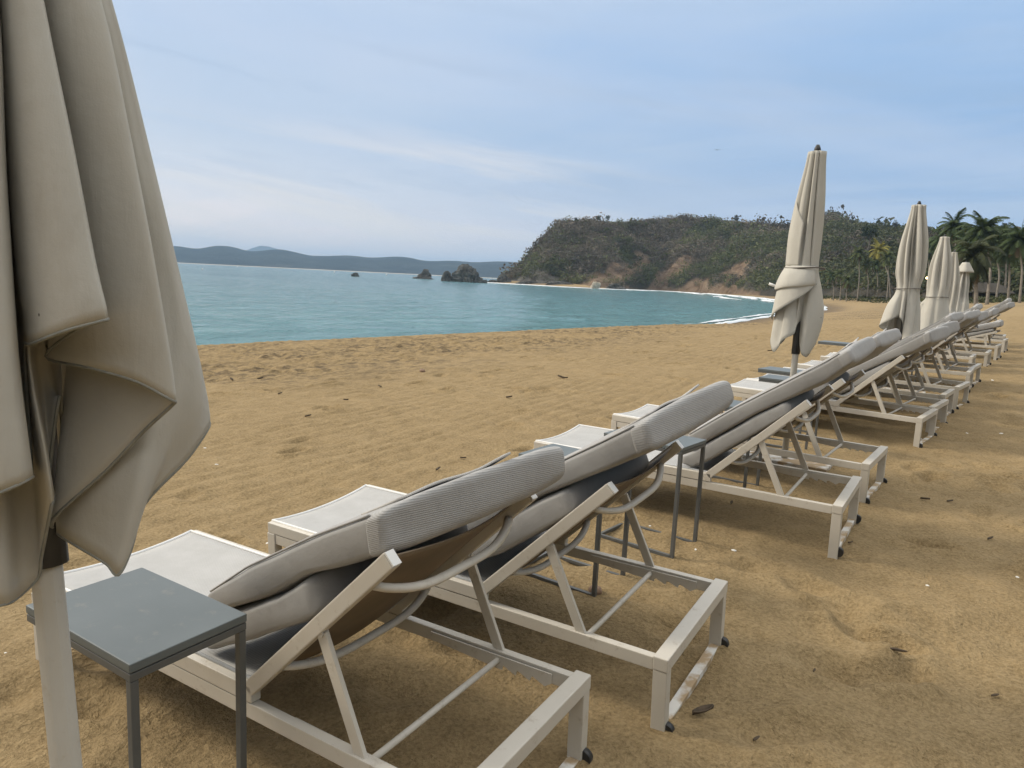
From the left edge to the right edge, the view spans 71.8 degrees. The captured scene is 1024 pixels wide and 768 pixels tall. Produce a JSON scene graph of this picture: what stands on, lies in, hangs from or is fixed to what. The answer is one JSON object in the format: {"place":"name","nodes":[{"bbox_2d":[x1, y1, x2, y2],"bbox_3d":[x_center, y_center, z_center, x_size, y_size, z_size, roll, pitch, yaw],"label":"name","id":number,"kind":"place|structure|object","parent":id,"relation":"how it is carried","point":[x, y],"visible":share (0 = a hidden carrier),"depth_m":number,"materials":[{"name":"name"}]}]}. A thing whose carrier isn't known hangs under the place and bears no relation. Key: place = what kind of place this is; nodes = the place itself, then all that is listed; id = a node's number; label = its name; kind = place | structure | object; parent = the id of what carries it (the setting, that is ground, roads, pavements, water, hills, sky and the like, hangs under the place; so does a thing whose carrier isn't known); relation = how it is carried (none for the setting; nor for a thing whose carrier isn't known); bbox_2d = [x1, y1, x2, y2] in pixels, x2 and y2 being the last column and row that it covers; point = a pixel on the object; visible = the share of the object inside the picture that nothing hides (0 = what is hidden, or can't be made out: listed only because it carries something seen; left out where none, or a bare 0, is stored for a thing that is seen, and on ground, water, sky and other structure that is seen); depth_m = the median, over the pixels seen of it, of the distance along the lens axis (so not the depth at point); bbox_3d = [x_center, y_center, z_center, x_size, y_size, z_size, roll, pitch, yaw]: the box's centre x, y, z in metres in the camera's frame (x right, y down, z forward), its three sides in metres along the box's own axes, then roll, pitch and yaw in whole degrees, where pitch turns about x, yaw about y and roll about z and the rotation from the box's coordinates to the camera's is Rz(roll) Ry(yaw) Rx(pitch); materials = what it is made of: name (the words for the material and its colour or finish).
{"place":"outdoors","nodes":[
{"label":"outdoors","id":0,"kind":"place"},
{"bbox_2d":[246,246,275,250],"bbox_3d":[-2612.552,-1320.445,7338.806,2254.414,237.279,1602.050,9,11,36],"label":"mountain","id":1,"kind":"structure","parent":0,"point":[260,248],"depth_m":7326.03,"materials":[{"name":"blue"}]},
{"bbox_2d":[173,246,517,278],"bbox_3d":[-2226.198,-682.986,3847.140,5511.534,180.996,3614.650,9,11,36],"label":"hills","id":2,"kind":"structure","parent":0,"point":[234,256],"depth_m":3004.33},
{"bbox_2d":[177,263,826,344],"bbox_3d":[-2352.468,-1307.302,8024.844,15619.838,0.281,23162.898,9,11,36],"label":"sea water","id":3,"kind":"structure","parent":0,"point":[233,304],"depth_m":84.52,"materials":[{"name":"teal liquid"}]},
{"bbox_2d":[412,277,434,279],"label":"sea rock","id":4,"kind":"object","parent":3,"relation":"in","point":[422,278],"visible":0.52,"depth_m":523.94,"materials":[{"name":"grey stone"}]},
{"bbox_2d":[417,269,431,277],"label":"sea rock","id":5,"kind":"object","parent":3,"relation":"in","point":[425,273],"visible":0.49,"depth_m":527.00,"materials":[{"name":"grey stone"}]},
{"bbox_2d":[441,271,450,280],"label":"sea rock","id":6,"kind":"object","parent":3,"relation":"in","point":[446,275],"visible":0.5,"depth_m":424.05,"materials":[{"name":"grey stone"}]},
{"bbox_2d":[450,264,478,282],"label":"sea rock","id":7,"kind":"object","parent":3,"relation":"in","point":[465,273],"visible":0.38,"depth_m":422.95,"materials":[{"name":"grey stone"}]},
{"bbox_2d":[473,277,487,282],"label":"sea rock","id":8,"kind":"object","parent":3,"relation":"in","point":[478,280],"visible":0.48,"depth_m":423.17,"materials":[{"name":"grey stone"}]},
{"bbox_2d":[496,273,510,282],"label":"sea rock","id":9,"kind":"object","parent":3,"relation":"in","point":[502,278],"visible":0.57,"depth_m":466.86,"materials":[{"name":"grey stone"}]},
{"bbox_2d":[515,281,537,283],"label":"sea rock","id":10,"kind":"object","parent":3,"relation":"in","point":[528,282],"visible":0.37,"depth_m":452.38,"materials":[{"name":"grey stone"}]},
{"bbox_2d":[545,281,572,284],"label":"sea rock","id":11,"kind":"object","parent":3,"relation":"in","point":[555,282],"visible":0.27,"depth_m":437.12,"materials":[{"name":"grey stone"}]},
{"bbox_2d":[591,282,600,288],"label":"boulder","id":12,"kind":"object","parent":3,"relation":"in","point":[595,285],"visible":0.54,"depth_m":412.75,"materials":[{"name":"grey stone"}]},
{"bbox_2d":[606,283,625,289],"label":"sea rock","id":13,"kind":"object","parent":3,"relation":"in","point":[614,286],"visible":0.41,"depth_m":418.19,"materials":[{"name":"grey stone"}]},
{"bbox_2d":[487,282,827,323],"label":"surf foam","id":14,"kind":"object","parent":3,"relation":"on","point":[740,320],"visible":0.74,"depth_m":275.31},
{"bbox_2d":[0,281,1023,767],"bbox_3d":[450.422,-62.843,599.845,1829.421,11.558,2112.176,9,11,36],"label":"sand beach","id":15,"kind":"structure","parent":0,"point":[800,605],"depth_m":3.69,"materials":[{"name":"beige sand"}]},
{"bbox_2d":[0,0,210,767],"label":"closed umbrella","id":16,"kind":"object","parent":15,"relation":"on","point":[105,424],"visible":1,"depth_m":1.16,"materials":[{"name":"beige fabric"}]},
{"bbox_2d":[26,568,246,767],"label":"side table","id":17,"kind":"object","parent":15,"relation":"on","point":[132,627],"visible":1,"depth_m":1.82,"materials":[{"name":"grey paint"}]},
{"bbox_2d":[31,494,592,767],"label":"sun lounger","id":18,"kind":"object","parent":15,"relation":"on","point":[391,588],"visible":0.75,"depth_m":2.14,"materials":[{"name":"metal"}]},
{"bbox_2d":[207,446,564,648],"bbox_3d":[-0.408,0.504,2.164,0.954,0.682,0.626,7,9,31],"label":"lounger cushion","id":19,"kind":"object","parent":18,"relation":"on","point":[309,578],"visible":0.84,"depth_m":1.92,"materials":[{"name":"grey fabric"}]},
{"bbox_2d":[267,440,728,732],"bbox_3d":[-0.132,0.636,3.115,2.027,0.879,0.695,7,12,32],"label":"sun lounger","id":20,"kind":"object","parent":15,"relation":"on","point":[495,571],"visible":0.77,"depth_m":2.76,"materials":[{"name":"white metal"}]},
{"bbox_2d":[463,381,733,560],"bbox_3d":[0.265,0.365,2.809,1.020,0.797,0.626,7,12,32],"label":"lounger cushion","id":21,"kind":"object","parent":20,"relation":"on","point":[614,457],"visible":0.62,"depth_m":2.51,"materials":[{"name":"grey fabric"}]},
{"bbox_2d":[518,444,631,596],"bbox_3d":[0.305,0.681,3.569,0.485,0.645,0.315,9,10,36],"label":"side table","id":22,"kind":"object","parent":15,"relation":"on","point":[567,450],"visible":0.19,"depth_m":3.54,"materials":[{"name":"grey paint"}]},
{"bbox_2d":[588,585,601,594],"bbox_3d":[0.401,0.993,3.399,0.070,0.050,0.055,9,11,36],"label":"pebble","id":23,"kind":"object","parent":15,"relation":"on","point":[599,590],"visible":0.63,"depth_m":3.38,"materials":[{"name":"beige stone"}]},
{"bbox_2d":[601,429,706,558],"bbox_3d":[0.797,0.614,4.065,0.485,0.645,0.315,9,11,38],"label":"side table","id":24,"kind":"object","parent":15,"relation":"on","point":[689,444],"visible":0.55,"depth_m":3.95,"materials":[{"name":"grey paint"}]},
{"bbox_2d":[534,384,861,558],"bbox_3d":[1.184,0.394,4.668,2.027,0.879,0.695,8,12,33],"label":"sun lounger","id":25,"kind":"object","parent":15,"relation":"on","point":[579,436],"visible":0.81,"depth_m":4.30,"materials":[{"name":"white metal"}]},
{"bbox_2d":[682,337,875,466],"bbox_3d":[1.620,0.115,4.329,0.959,0.850,0.626,8,12,33],"label":"lounger cushion","id":26,"kind":"object","parent":25,"relation":"on","point":[742,422],"visible":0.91,"depth_m":4.09,"materials":[{"name":"grey fabric"}]},
{"bbox_2d":[692,704,713,714],"bbox_3d":[0.672,1.146,2.487,0.086,0.027,0.031,0,9,-20],"label":"dry leaf","id":27,"kind":"object","parent":15,"relation":"on","point":[702,709],"visible":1,"depth_m":2.49,"materials":[{"name":"brown plant"}]},
{"bbox_2d":[712,400,763,487],"bbox_3d":[1.556,0.452,5.206,0.485,0.645,0.315,9,11,36],"label":"side table","id":28,"kind":"object","parent":15,"relation":"on","point":[732,405],"visible":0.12,"depth_m":5.19,"materials":[{"name":"grey paint"}]},
{"bbox_2d":[611,370,887,503],"bbox_3d":[1.863,0.268,5.655,2.026,0.879,0.695,9,11,36],"label":"sun lounger","id":29,"kind":"object","parent":15,"relation":"on","point":[878,455],"visible":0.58,"depth_m":5.31,"materials":[{"name":"white metal"}]},
{"bbox_2d":[813,328,901,394],"bbox_3d":[2.284,-0.014,5.290,0.959,0.860,0.626,9,11,36],"label":"lounger cushion","id":30,"kind":"object","parent":29,"relation":"on","point":[884,340],"visible":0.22,"depth_m":4.96,"materials":[{"name":"fabric"}]},
{"bbox_2d":[758,366,813,433],"bbox_3d":[2.735,0.180,7.092,0.485,0.645,0.315,10,11,41],"label":"side table","id":31,"kind":"object","parent":15,"relation":"on","point":[777,370],"visible":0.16,"depth_m":7.03,"materials":[{"name":"grey paint"}]},
{"bbox_2d":[743,145,832,471],"bbox_3d":[2.337,-0.564,5.750,0.734,2.667,0.377,9,11,36],"label":"closed umbrella","id":32,"kind":"object","parent":15,"relation":"on","point":[798,308],"visible":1,"depth_m":5.61,"materials":[{"name":"beige fabric"}]},
{"bbox_2d":[759,374,818,449],"bbox_3d":[2.531,0.270,6.500,0.485,0.645,0.315,9,11,36],"label":"side table","id":33,"kind":"object","parent":15,"relation":"on","point":[771,378],"visible":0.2,"depth_m":6.46,"materials":[{"name":"grey paint"}]},
{"bbox_2d":[720,352,937,447],"bbox_3d":[3.289,0.031,7.418,2.027,0.879,0.695,10,12,40],"label":"sun lounger","id":34,"kind":"object","parent":15,"relation":"on","point":[744,389],"visible":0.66,"depth_m":7.06,"materials":[{"name":"white plastic"}]},
{"bbox_2d":[832,325,949,397],"bbox_3d":[3.695,-0.211,7.028,0.979,0.800,0.626,10,12,40],"label":"lounger cushion","id":35,"kind":"object","parent":34,"relation":"on","point":[929,338],"visible":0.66,"depth_m":6.72,"materials":[{"name":"grey fabric"}]},
{"bbox_2d":[824,269,838,299],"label":"palm tree","id":36,"kind":"object","parent":15,"relation":"on","point":[831,278],"visible":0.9,"depth_m":239.82,"materials":[{"name":"green plant"}]},
{"bbox_2d":[818,340,848,345],"bbox_3d":[4.743,-0.290,10.352,0.485,0.645,0.315,10,11,39],"label":"side table","id":37,"kind":"object","parent":15,"relation":"on","point":[836,343],"visible":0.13,"depth_m":10.25,"materials":[{"name":"grey paint"}]},
{"bbox_2d":[833,268,845,300],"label":"palm tree","id":38,"kind":"object","parent":15,"relation":"on","point":[839,275],"visible":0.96,"depth_m":235.84,"materials":[{"name":"green plant"}]},
{"bbox_2d":[746,347,948,431],"bbox_3d":[3.784,-0.047,8.052,2.027,0.879,0.695,10,12,41],"label":"sun lounger","id":39,"kind":"object","parent":15,"relation":"on","point":[941,403],"visible":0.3,"depth_m":7.74,"materials":[{"name":"white plastic"}]},
{"bbox_2d":[906,320,959,364],"bbox_3d":[4.187,-0.307,7.661,0.979,0.818,0.626,10,12,41],"label":"lounger cushion","id":40,"kind":"object","parent":39,"relation":"on","point":[954,327],"visible":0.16,"depth_m":7.36,"materials":[{"name":"fabric"}]},
{"bbox_2d":[839,273,856,301],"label":"palm tree","id":41,"kind":"object","parent":15,"relation":"on","point":[847,282],"visible":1,"depth_m":224.84,"materials":[{"name":"green plant"}]},
{"bbox_2d":[850,240,869,300],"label":"palm tree","id":42,"kind":"object","parent":15,"relation":"on","point":[859,254],"visible":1,"depth_m":221.63,"materials":[{"name":"green plant"}]},
{"bbox_2d":[766,342,954,419],"bbox_3d":[4.273,-0.153,8.713,2.027,0.879,0.695,9,11,39],"label":"sun lounger","id":43,"kind":"object","parent":15,"relation":"on","point":[948,393],"visible":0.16,"depth_m":8.37,"materials":[{"name":"white plastic"}]},
{"bbox_2d":[882,311,963,352],"bbox_3d":[4.687,-0.445,8.343,0.959,0.869,0.626,9,11,38],"label":"lounger cushion","id":44,"kind":"object","parent":43,"relation":"on","point":[956,316],"visible":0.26,"depth_m":7.98,"materials":[{"name":"fabric"}]},
{"bbox_2d":[858,256,875,296],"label":"palm tree","id":45,"kind":"object","parent":15,"relation":"on","point":[866,267],"visible":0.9,"depth_m":223.72,"materials":[{"name":"green plant"}]},
{"bbox_2d":[870,258,882,291],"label":"palm tree","id":46,"kind":"object","parent":15,"relation":"on","point":[876,267],"visible":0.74,"depth_m":231.73,"materials":[{"name":"green plant"}]},
{"bbox_2d":[867,238,890,298],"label":"palm tree","id":47,"kind":"object","parent":15,"relation":"on","point":[878,248],"visible":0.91,"depth_m":218.09,"materials":[{"name":"green plant"}]},
{"bbox_2d":[797,336,969,409],"bbox_3d":[4.929,-0.254,9.456,2.027,0.879,0.695,11,13,41],"label":"sun lounger","id":48,"kind":"object","parent":15,"relation":"on","point":[960,385],"visible":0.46,"depth_m":9.08,"materials":[{"name":"white metal"}]},
{"bbox_2d":[877,249,896,299],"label":"palm tree","id":49,"kind":"object","parent":15,"relation":"on","point":[886,258],"visible":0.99,"depth_m":213.66,"materials":[{"name":"green plant"}]},
{"bbox_2d":[820,329,973,392],"bbox_3d":[5.851,-0.438,10.751,2.027,0.879,0.695,8,11,36],"label":"sun lounger","id":50,"kind":"object","parent":15,"relation":"on","point":[969,374],"visible":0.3,"depth_m":10.37,"materials":[{"name":"white metal"}]},
{"bbox_2d":[771,264,1023,297],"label":"woodland","id":51,"kind":"object","parent":15,"relation":"on","point":[993,274],"visible":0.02,"depth_m":173.00,"materials":[{"name":"green plant"}]},
{"bbox_2d":[890,647,906,651],"bbox_3d":[1.578,1.091,2.905,0.092,0.017,0.017,4,9,5],"label":"twig","id":52,"kind":"object","parent":15,"relation":"on","point":[896,649],"visible":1,"depth_m":2.90,"materials":[{"name":"brown wood"}]},
{"bbox_2d":[886,369,916,388],"bbox_3d":[5.492,-0.230,10.105,0.485,0.645,0.315,10,11,39],"label":"side table","id":53,"kind":"object","parent":15,"relation":"on","point":[910,379],"visible":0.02,"depth_m":10.07,"materials":[{"name":"grey paint"}]},
{"bbox_2d":[879,201,928,392],"bbox_3d":[5.398,-1.120,9.669,0.734,2.688,0.442,9,11,36],"label":"closed umbrella","id":54,"kind":"object","parent":15,"relation":"on","point":[902,312],"visible":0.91,"depth_m":9.51,"materials":[{"name":"beige fabric"}]},
{"bbox_2d":[833,328,981,384],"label":"sun lounger","id":55,"kind":"object","parent":15,"relation":"on","point":[977,366],"visible":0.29,"depth_m":11.01,"materials":[{"name":"white metal"}]},
{"bbox_2d":[949,311,988,339],"bbox_3d":[6.718,-0.759,10.953,0.979,0.790,0.626,9,13,40],"label":"lounger cushion","id":56,"kind":"object","parent":55,"relation":"on","point":[984,315],"visible":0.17,"depth_m":10.54,"materials":[{"name":"fabric"}]},
{"bbox_2d":[823,294,1023,302],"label":"ground cover","id":57,"kind":"object","parent":15,"relation":"on","point":[1000,298],"visible":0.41,"depth_m":175.09,"materials":[{"name":"green plant"}]},
{"bbox_2d":[928,234,935,270],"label":"palm tree","id":58,"kind":"object","parent":15,"relation":"on","point":[930,254],"visible":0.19,"depth_m":184.40,"materials":[{"name":"green plant"}]},
{"bbox_2d":[920,234,952,359],"bbox_3d":[8.505,-1.694,14.161,0.734,2.560,0.454,9,11,36],"label":"closed umbrella","id":59,"kind":"object","parent":15,"relation":"on","point":[934,305],"visible":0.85,"depth_m":14.00,"materials":[{"name":"beige fabric"}]},
{"bbox_2d":[929,226,956,251],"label":"palm tree","id":60,"kind":"object","parent":15,"relation":"on","point":[933,241],"visible":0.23,"depth_m":168.47,"materials":[{"name":"green plant"}]},
{"bbox_2d":[933,207,972,249],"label":"palm tree","id":61,"kind":"object","parent":15,"relation":"on","point":[950,226],"visible":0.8,"depth_m":151.34,"materials":[{"name":"green plant"}]},
{"bbox_2d":[948,250,959,312],"bbox_3d":[9.543,-1.761,15.498,0.734,2.322,0.435,9,11,36],"label":"closed umbrella","id":62,"kind":"object","parent":15,"relation":"on","point":[953,294],"visible":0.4,"depth_m":15.33,"materials":[{"name":"beige fabric"}]},
{"bbox_2d":[934,343,976,367],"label":"sun lounger","id":63,"kind":"object","parent":15,"relation":"on","point":[971,358],"visible":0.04,"depth_m":12.33,"materials":[{"name":"white metal"}]},
{"bbox_2d":[963,303,982,312],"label":"lounger cushion","id":64,"kind":"object","parent":63,"relation":"on","point":[978,306],"visible":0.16,"depth_m":12.12,"materials":[{"name":"fabric"}]},
{"bbox_2d":[951,231,972,262],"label":"palm tree","id":65,"kind":"object","parent":15,"relation":"on","point":[961,235],"visible":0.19,"depth_m":145.01,"materials":[{"name":"green plant"}]},
{"bbox_2d":[956,261,973,341],"bbox_3d":[11.438,-2.057,18.043,0.734,2.146,0.453,9,11,36],"label":"closed umbrella","id":66,"kind":"object","parent":15,"relation":"on","point":[965,269],"visible":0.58,"depth_m":17.89,"materials":[{"name":"beige fabric"}]},
{"bbox_2d":[943,322,991,366],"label":"sun lounger","id":67,"kind":"object","parent":15,"relation":"on","point":[987,358],"visible":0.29,"depth_m":13.24,"materials":[{"name":"white metal"}]},
{"bbox_2d":[964,307,998,333],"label":"lounger cushion","id":68,"kind":"object","parent":67,"relation":"on","point":[994,311],"visible":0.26,"depth_m":12.97,"materials":[{"name":"fabric"}]},
{"bbox_2d":[952,330,1001,359],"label":"sun lounger","id":69,"kind":"object","parent":15,"relation":"on","point":[985,344],"visible":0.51,"depth_m":14.60,"materials":[{"name":"plastic"}]},
{"bbox_2d":[964,319,1003,336],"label":"lounger cushion","id":70,"kind":"object","parent":69,"relation":"on","point":[988,327],"visible":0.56,"depth_m":14.46,"materials":[{"name":"grey fabric"}]},
{"bbox_2d":[952,234,1006,305],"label":"palm tree","id":71,"kind":"object","parent":15,"relation":"on","point":[977,259],"visible":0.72,"depth_m":83.21,"materials":[{"name":"green plant"}]},
{"bbox_2d":[953,210,1009,304],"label":"palm tree","id":72,"kind":"object","parent":15,"relation":"on","point":[984,230],"visible":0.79,"depth_m":119.08,"materials":[{"name":"green plant"}]},
{"bbox_2d":[969,314,1007,352],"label":"sun lounger","id":73,"kind":"object","parent":15,"relation":"on","point":[1004,344],"visible":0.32,"depth_m":16.11,"materials":[{"name":"white metal"}]},
{"bbox_2d":[978,302,1014,324],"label":"lounger cushion","id":74,"kind":"object","parent":73,"relation":"on","point":[1006,307],"visible":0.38,"depth_m":15.86,"materials":[{"name":"fabric"}]},
{"bbox_2d":[968,282,1015,297],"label":"thatched hut","id":75,"kind":"object","parent":15,"relation":"on","point":[982,286],"visible":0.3,"depth_m":148.62,"materials":[{"name":"brown wood"}]},
{"bbox_2d":[981,334,1005,343],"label":"sun lounger","id":76,"kind":"object","parent":15,"relation":"on","point":[1000,336],"visible":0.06,"depth_m":17.02,"materials":[{"name":"white metal"}]},
{"bbox_2d":[982,298,1011,311],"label":"lounger cushion","id":77,"kind":"object","parent":76,"relation":"on","point":[1007,300],"visible":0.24,"depth_m":16.82,"materials":[{"name":"fabric"}]},
{"bbox_2d":[989,230,1004,299],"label":"palm tree","id":78,"kind":"object","parent":15,"relation":"on","point":[997,256],"visible":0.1,"depth_m":134.52,"materials":[{"name":"green plant"}]},
{"bbox_2d":[989,230,1019,297],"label":"palm tree","id":79,"kind":"object","parent":15,"relation":"on","point":[1002,258],"visible":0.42,"depth_m":121.74,"materials":[{"name":"green plant"}]},
{"bbox_2d":[994,223,1016,295],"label":"palm tree","id":80,"kind":"object","parent":15,"relation":"on","point":[1008,227],"visible":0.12,"depth_m":149.64,"materials":[{"name":"green plant"}]},
{"bbox_2d":[993,220,1023,302],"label":"palm tree","id":81,"kind":"object","parent":15,"relation":"on","point":[1016,242],"visible":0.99,"depth_m":115.72,"materials":[{"name":"green plant"}]},
{"bbox_2d":[112,0,1023,261],"label":"sky","id":82,"kind":"structure","parent":0,"point":[425,130],"materials":[{"name":"blue"}]},
{"bbox_2d":[510,220,1016,297],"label":"headland","id":83,"kind":"structure","parent":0,"point":[688,285],"depth_m":458.20,"materials":[{"name":"soil"}]},
{"bbox_2d":[499,204,1023,294],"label":"scrub","id":84,"kind":"object","parent":83,"relation":"on","point":[889,235],"visible":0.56,"depth_m":472.94,"materials":[{"name":"green plant"}]},
{"bbox_2d":[861,223,880,256],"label":"broadleaf tree","id":85,"kind":"object","parent":83,"relation":"on","point":[866,230],"visible":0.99,"depth_m":300.09,"materials":[{"name":"plant"}]},
{"bbox_2d":[945,310,978,340],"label":"lounger cushion","id":86,"kind":"object","parent":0,"point":[969,316],"visible":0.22,"depth_m":8.66,"materials":[{"name":"fabric"}]}
]}

